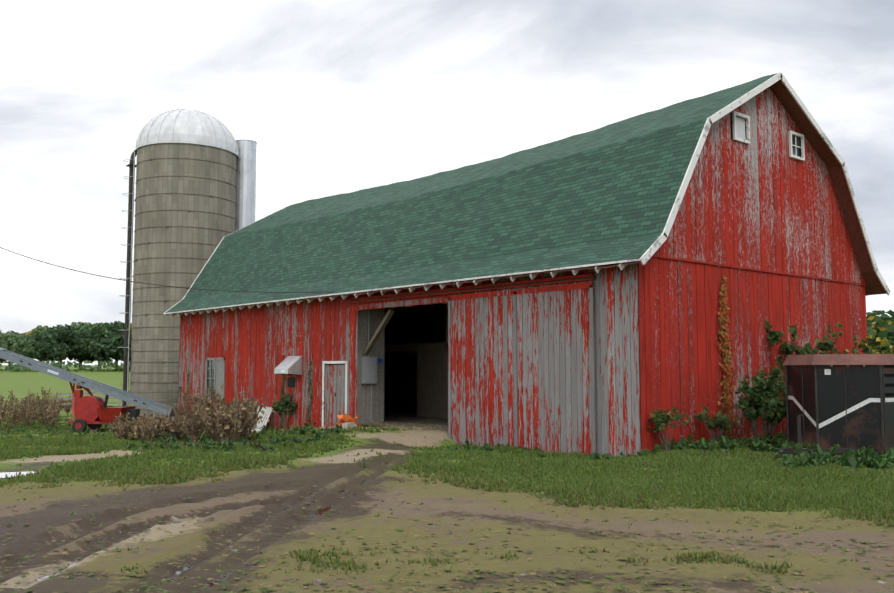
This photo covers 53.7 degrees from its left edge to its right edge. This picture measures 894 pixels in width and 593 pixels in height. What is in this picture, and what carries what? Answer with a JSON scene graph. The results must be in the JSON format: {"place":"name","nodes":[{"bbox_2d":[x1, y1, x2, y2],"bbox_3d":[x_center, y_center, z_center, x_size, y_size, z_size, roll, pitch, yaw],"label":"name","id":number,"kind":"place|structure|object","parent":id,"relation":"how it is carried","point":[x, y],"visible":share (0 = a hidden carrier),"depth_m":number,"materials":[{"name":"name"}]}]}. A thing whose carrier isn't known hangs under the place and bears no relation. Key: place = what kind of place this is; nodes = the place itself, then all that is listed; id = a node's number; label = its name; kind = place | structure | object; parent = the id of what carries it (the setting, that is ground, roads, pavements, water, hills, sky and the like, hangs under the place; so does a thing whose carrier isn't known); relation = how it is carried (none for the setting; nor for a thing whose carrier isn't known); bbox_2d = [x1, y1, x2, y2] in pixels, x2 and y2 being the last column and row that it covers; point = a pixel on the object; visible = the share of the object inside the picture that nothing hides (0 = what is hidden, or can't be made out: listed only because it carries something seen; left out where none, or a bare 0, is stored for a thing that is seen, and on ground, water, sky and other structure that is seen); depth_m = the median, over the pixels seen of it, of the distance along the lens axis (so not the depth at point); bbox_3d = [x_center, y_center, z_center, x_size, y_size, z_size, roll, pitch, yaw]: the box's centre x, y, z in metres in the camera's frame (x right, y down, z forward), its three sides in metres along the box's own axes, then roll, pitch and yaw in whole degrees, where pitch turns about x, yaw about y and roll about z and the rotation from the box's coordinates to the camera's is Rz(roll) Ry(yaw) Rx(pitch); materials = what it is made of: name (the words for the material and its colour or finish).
{"place":"outdoors","nodes":[
{"label":"outdoors","id":0,"kind":"place"},
{"bbox_2d":[103,395,139,421],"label":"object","id":1,"kind":"object","parent":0,"point":[134,413],"visible":0.55,"depth_m":39.83,"materials":[{"name":"black metal"}]},
{"bbox_2d":[178,263,640,456],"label":"barn side wall","id":2,"kind":"structure","parent":0,"point":[251,344],"depth_m":31.81,"materials":[{"name":"red wood"}]},
{"bbox_2d":[205,358,224,399],"bbox_3d":[-9.964,3.528,37.974,0.060,1.790,1.780,4,-6,-41],"label":"side window frame","id":3,"kind":"object","parent":2,"relation":"attached to","point":[219,372],"visible":0.73,"depth_m":37.80,"materials":[{"name":"grey wood"}]},
{"bbox_2d":[207,360,213,396],"bbox_3d":[-10.199,3.554,38.292,0.001,1.590,0.790,4,-6,-41],"label":"side window glass","id":4,"kind":"object","parent":3,"relation":"attached to","point":[210,365],"visible":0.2,"depth_m":38.37,"materials":[{"name":"grey glass"}]},
{"bbox_2d":[278,355,284,379],"bbox_3d":[-6.316,2.711,33.778,0.020,0.950,0.500,4,-6,-41],"label":"red patch board","id":5,"kind":"object","parent":2,"relation":"attached to","point":[281,358],"visible":0.57,"depth_m":33.83,"materials":[{"name":"red wood"}]},
{"bbox_2d":[274,356,301,374],"bbox_3d":[-5.904,2.561,32.862,0.590,0.710,1.000,4,-6,-41],"label":"vent hood","id":6,"kind":"object","parent":2,"relation":"attached to","point":[290,364],"visible":1,"depth_m":32.63,"materials":[{"name":"white metal"}]},
{"bbox_2d":[287,378,294,387],"bbox_3d":[-5.843,3.235,33.191,0.020,0.360,0.550,4,-6,-41],"label":"vent opening","id":7,"kind":"object","parent":2,"relation":"attached to","point":[290,382],"visible":0.79,"depth_m":33.18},
{"bbox_2d":[322,361,347,427],"bbox_3d":[-3.937,3.453,30.927,0.035,2.380,1.540,4,-6,-41],"label":"door frame","id":8,"kind":"object","parent":2,"relation":"attached to","point":[330,362],"visible":0.74,"depth_m":31.34,"materials":[{"name":"white wood"}]},
{"bbox_2d":[390,312,445,403],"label":"barn wall","id":9,"kind":"structure","parent":0,"point":[403,378],"depth_m":47.55,"materials":[{"name":"black wood"}]},
{"bbox_2d":[0,365,893,592],"bbox_3d":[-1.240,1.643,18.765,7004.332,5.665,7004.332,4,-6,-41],"label":"ground","id":10,"kind":"structure","parent":0,"point":[235,489],"depth_m":10.28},
{"bbox_2d":[0,472,47,477],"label":"puddle","id":11,"kind":"object","parent":10,"relation":"on","point":[9,474],"visible":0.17,"depth_m":16.06,"materials":[{"name":"grey liquid"}]},
{"bbox_2d":[72,419,101,431],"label":"wheels","id":12,"kind":"object","parent":10,"relation":"on","point":[84,424],"visible":0.56,"depth_m":39.36,"materials":[{"name":"black rubber"}]},
{"bbox_2d":[56,392,128,407],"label":"field fence","id":13,"kind":"object","parent":10,"relation":"on","point":[119,402],"visible":0.19,"depth_m":62.03,"materials":[{"name":"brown wood"}]},
{"bbox_2d":[68,382,135,428],"bbox_3d":[-15.263,4.888,40.115,1.642,2.164,3.789,44,-44,-83],"label":"red farm machine","id":14,"kind":"object","parent":10,"relation":"on","point":[89,409],"visible":0.69,"depth_m":39.87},
{"bbox_2d":[0,348,176,415],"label":"conveyor elevator","id":15,"kind":"object","parent":14,"relation":"on","point":[91,384],"visible":0.88,"depth_m":40.06,"materials":[{"name":"grey paint"}]},
{"bbox_2d":[47,369,58,374],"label":"conveyor label","id":16,"kind":"object","parent":15,"relation":"attached to","point":[53,372],"visible":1,"depth_m":40.13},
{"bbox_2d":[0,384,266,441],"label":"dry weeds","id":17,"kind":"object","parent":10,"relation":"on","point":[235,420],"visible":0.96,"depth_m":24.13,"materials":[{"name":"brown plant"}]},
{"bbox_2d":[130,143,236,419],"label":"silo","id":18,"kind":"object","parent":10,"relation":"on","point":[158,331],"visible":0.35,"depth_m":45.57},
{"bbox_2d":[117,150,134,405],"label":"silo ladder","id":19,"kind":"object","parent":18,"relation":"attached to","point":[130,269],"visible":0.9,"depth_m":46.50,"materials":[{"name":"black metal"}]},
{"bbox_2d":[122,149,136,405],"bbox_3d":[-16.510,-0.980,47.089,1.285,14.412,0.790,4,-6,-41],"label":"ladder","id":20,"kind":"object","parent":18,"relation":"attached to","point":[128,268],"visible":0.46,"depth_m":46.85,"materials":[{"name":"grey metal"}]},
{"bbox_2d":[129,158,236,401],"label":"silo hoops","id":21,"kind":"object","parent":18,"relation":"attached to","point":[172,257],"visible":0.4,"depth_m":45.55,"materials":[{"name":"grey metal"}]},
{"bbox_2d":[135,109,237,155],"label":"silo dome","id":22,"kind":"structure","parent":18,"relation":"on","point":[187,126],"depth_m":46.36,"materials":[{"name":"silver metal"}]},
{"bbox_2d":[235,139,256,230],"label":"silo chute","id":23,"kind":"object","parent":18,"relation":"attached to","point":[246,186],"visible":0.19,"depth_m":48.72,"materials":[{"name":"silver metal"}]},
{"bbox_2d":[252,406,273,430],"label":"leaning pallets","id":24,"kind":"object","parent":10,"relation":"on","point":[268,411],"visible":0.42,"depth_m":33.89,"materials":[{"name":"white wood"}]},
{"bbox_2d":[336,413,360,426],"bbox_3d":[-3.305,4.191,29.297,0.739,0.663,0.859,4,-6,-41],"label":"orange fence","id":25,"kind":"object","parent":10,"relation":"on","point":[345,418],"visible":0.65,"depth_m":29.20,"materials":[{"name":"plastic"}]},
{"bbox_2d":[342,423,356,427],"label":"concrete blocks","id":26,"kind":"object","parent":10,"relation":"on","point":[352,425],"depth_m":28.39,"materials":[{"name":"white concrete"}]},
{"bbox_2d":[282,420,447,435],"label":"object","id":27,"kind":"object","parent":10,"relation":"on","point":[393,426],"visible":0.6,"depth_m":27.66,"materials":[{"name":"plant"}]},
{"bbox_2d":[324,403,447,431],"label":"barn floor","id":28,"kind":"structure","parent":10,"relation":"on","point":[401,414],"depth_m":32.66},
{"bbox_2d":[357,308,384,424],"bbox_3d":[-2.654,2.099,30.570,1.190,4.600,0.030,4,-6,-41],"label":"interior partition","id":29,"kind":"object","parent":28,"relation":"on","point":[376,316],"visible":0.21,"depth_m":30.55,"materials":[{"name":"grey wood"}]},
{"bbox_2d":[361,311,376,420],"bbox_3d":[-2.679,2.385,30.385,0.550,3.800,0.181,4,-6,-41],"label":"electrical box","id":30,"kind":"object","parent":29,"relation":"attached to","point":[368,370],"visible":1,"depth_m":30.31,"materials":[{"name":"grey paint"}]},
{"bbox_2d":[363,303,447,418],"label":"interior beams","id":31,"kind":"structure","parent":10,"relation":"on","point":[432,379],"depth_m":33.98,"materials":[{"name":"black wood"}]},
{"bbox_2d":[0,473,893,592],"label":"pebbles","id":32,"kind":"object","parent":10,"relation":"on","point":[266,590],"visible":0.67,"depth_m":8.77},
{"bbox_2d":[0,275,893,468],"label":"green shrubs","id":33,"kind":"object","parent":10,"relation":"on","point":[867,458],"visible":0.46,"depth_m":22.23,"materials":[{"name":"green plant"}]},
{"bbox_2d":[0,310,893,371],"bbox_3d":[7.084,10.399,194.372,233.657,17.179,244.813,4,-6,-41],"label":"tree","id":34,"kind":"object","parent":10,"relation":"on","point":[95,341],"depth_m":199.91,"materials":[{"name":"green plant"}]},
{"bbox_2d":[23,494,885,583],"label":"yard stones","id":35,"kind":"object","parent":10,"relation":"on","point":[522,574],"visible":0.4,"depth_m":8.17,"materials":[{"name":"grey stone"}]},
{"bbox_2d":[207,112,800,442],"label":"boards","id":36,"kind":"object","parent":10,"relation":"on","point":[387,371],"depth_m":48.41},
{"bbox_2d":[163,72,889,316],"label":"roof trim","id":37,"kind":"structure","parent":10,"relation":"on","point":[646,256],"depth_m":25.13,"materials":[{"name":"white wood"}]},
{"bbox_2d":[0,247,335,292],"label":"power line wire","id":38,"kind":"object","parent":37,"relation":"attached to","point":[179,287],"visible":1,"depth_m":36.25,"materials":[{"name":"metal"}]},
{"bbox_2d":[334,276,595,395],"bbox_3d":[-0.090,1.481,26.470,0.047,3.290,11.725,4,-6,-41],"label":"door track","id":39,"kind":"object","parent":37,"relation":"attached to","point":[490,287],"visible":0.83,"depth_m":25.24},
{"bbox_2d":[325,272,595,454],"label":"barn doors","id":40,"kind":"structure","parent":39,"relation":"hanging from","point":[518,374],"depth_m":24.11,"materials":[{"name":"wood"}]},
{"bbox_2d":[241,278,893,451],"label":"shrub stems","id":41,"kind":"object","parent":10,"relation":"on","point":[766,429],"visible":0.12,"depth_m":22.21,"materials":[{"name":"brown plant"}]},
{"bbox_2d":[778,365,884,454],"bbox_3d":[9.808,2.552,20.204,7.059,2.020,2.792,4,-6,-41],"label":"trailer chassis","id":42,"kind":"object","parent":10,"relation":"on","point":[791,449],"visible":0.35,"depth_m":18.60,"materials":[{"name":"black metal"}]},
{"bbox_2d":[787,365,893,452],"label":"trailer body","id":43,"kind":"object","parent":42,"relation":"on","point":[864,428],"visible":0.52,"depth_m":18.85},
{"bbox_2d":[783,354,893,364],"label":"trailer roof","id":44,"kind":"structure","parent":43,"relation":"on","point":[848,359],"depth_m":18.88,"materials":[{"name":"red metal"}]},
{"bbox_2d":[788,365,893,427],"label":"painted stripe","id":45,"kind":"object","parent":43,"relation":"attached to","point":[843,413],"visible":0.79,"depth_m":18.87,"materials":[{"name":"white paint"}]},
{"bbox_2d":[0,414,893,591],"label":"grass","id":46,"kind":"structure","parent":0,"point":[698,477],"depth_m":15.78,"materials":[{"name":"green plant"}]},
{"bbox_2d":[0,0,893,364],"label":"sky","id":47,"kind":"structure","parent":0,"point":[335,97],"materials":[{"name":"white"}]},
{"bbox_2d":[166,73,777,312],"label":"barn roof","id":48,"kind":"structure","parent":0,"point":[607,193],"depth_m":27.86,"materials":[{"name":"green"}]},
{"bbox_2d":[166,80,886,314],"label":"roof soffit","id":49,"kind":"structure","parent":48,"relation":"attached to","point":[795,112],"depth_m":28.00,"materials":[{"name":"wood"}]},
{"bbox_2d":[638,87,867,451],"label":"barn end wall","id":50,"kind":"structure","parent":0,"point":[762,201],"depth_m":24.37,"materials":[{"name":"red wood"}]},
{"bbox_2d":[652,255,866,285],"bbox_3d":[9.261,-0.707,25.292,12.180,0.050,0.035,4,-6,-41],"label":"trim board","id":51,"kind":"object","parent":50,"relation":"attached to","point":[673,258],"visible":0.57,"depth_m":24.63,"materials":[{"name":"wood"}]},
{"bbox_2d":[732,111,804,160],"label":"gable window frames","id":52,"kind":"structure","parent":50,"relation":"attached to","point":[748,142],"depth_m":24.89,"materials":[{"name":"white wood"}]},
{"bbox_2d":[736,116,745,139],"bbox_3d":[8.161,-4.698,24.699,0.640,0.640,0.012,4,-6,-41],"label":"window pane","id":53,"kind":"structure","parent":52,"relation":"in","point":[740,127],"depth_m":24.75,"materials":[{"name":"grey glass"}]},
{"bbox_2d":[792,136,799,156],"bbox_3d":[9.329,-4.616,25.707,3.730,0.640,0.001,4,-6,-41],"label":"gable window glass","id":54,"kind":"object","parent":52,"relation":"in","point":[793,147],"visible":0.2,"depth_m":26.75,"materials":[{"name":"glass"}]},
{"bbox_2d":[884,365,893,395],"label":"vent slats","id":55,"kind":"object","parent":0,"point":[889,375],"depth_m":18.88,"materials":[{"name":"black metal"}]}
]}

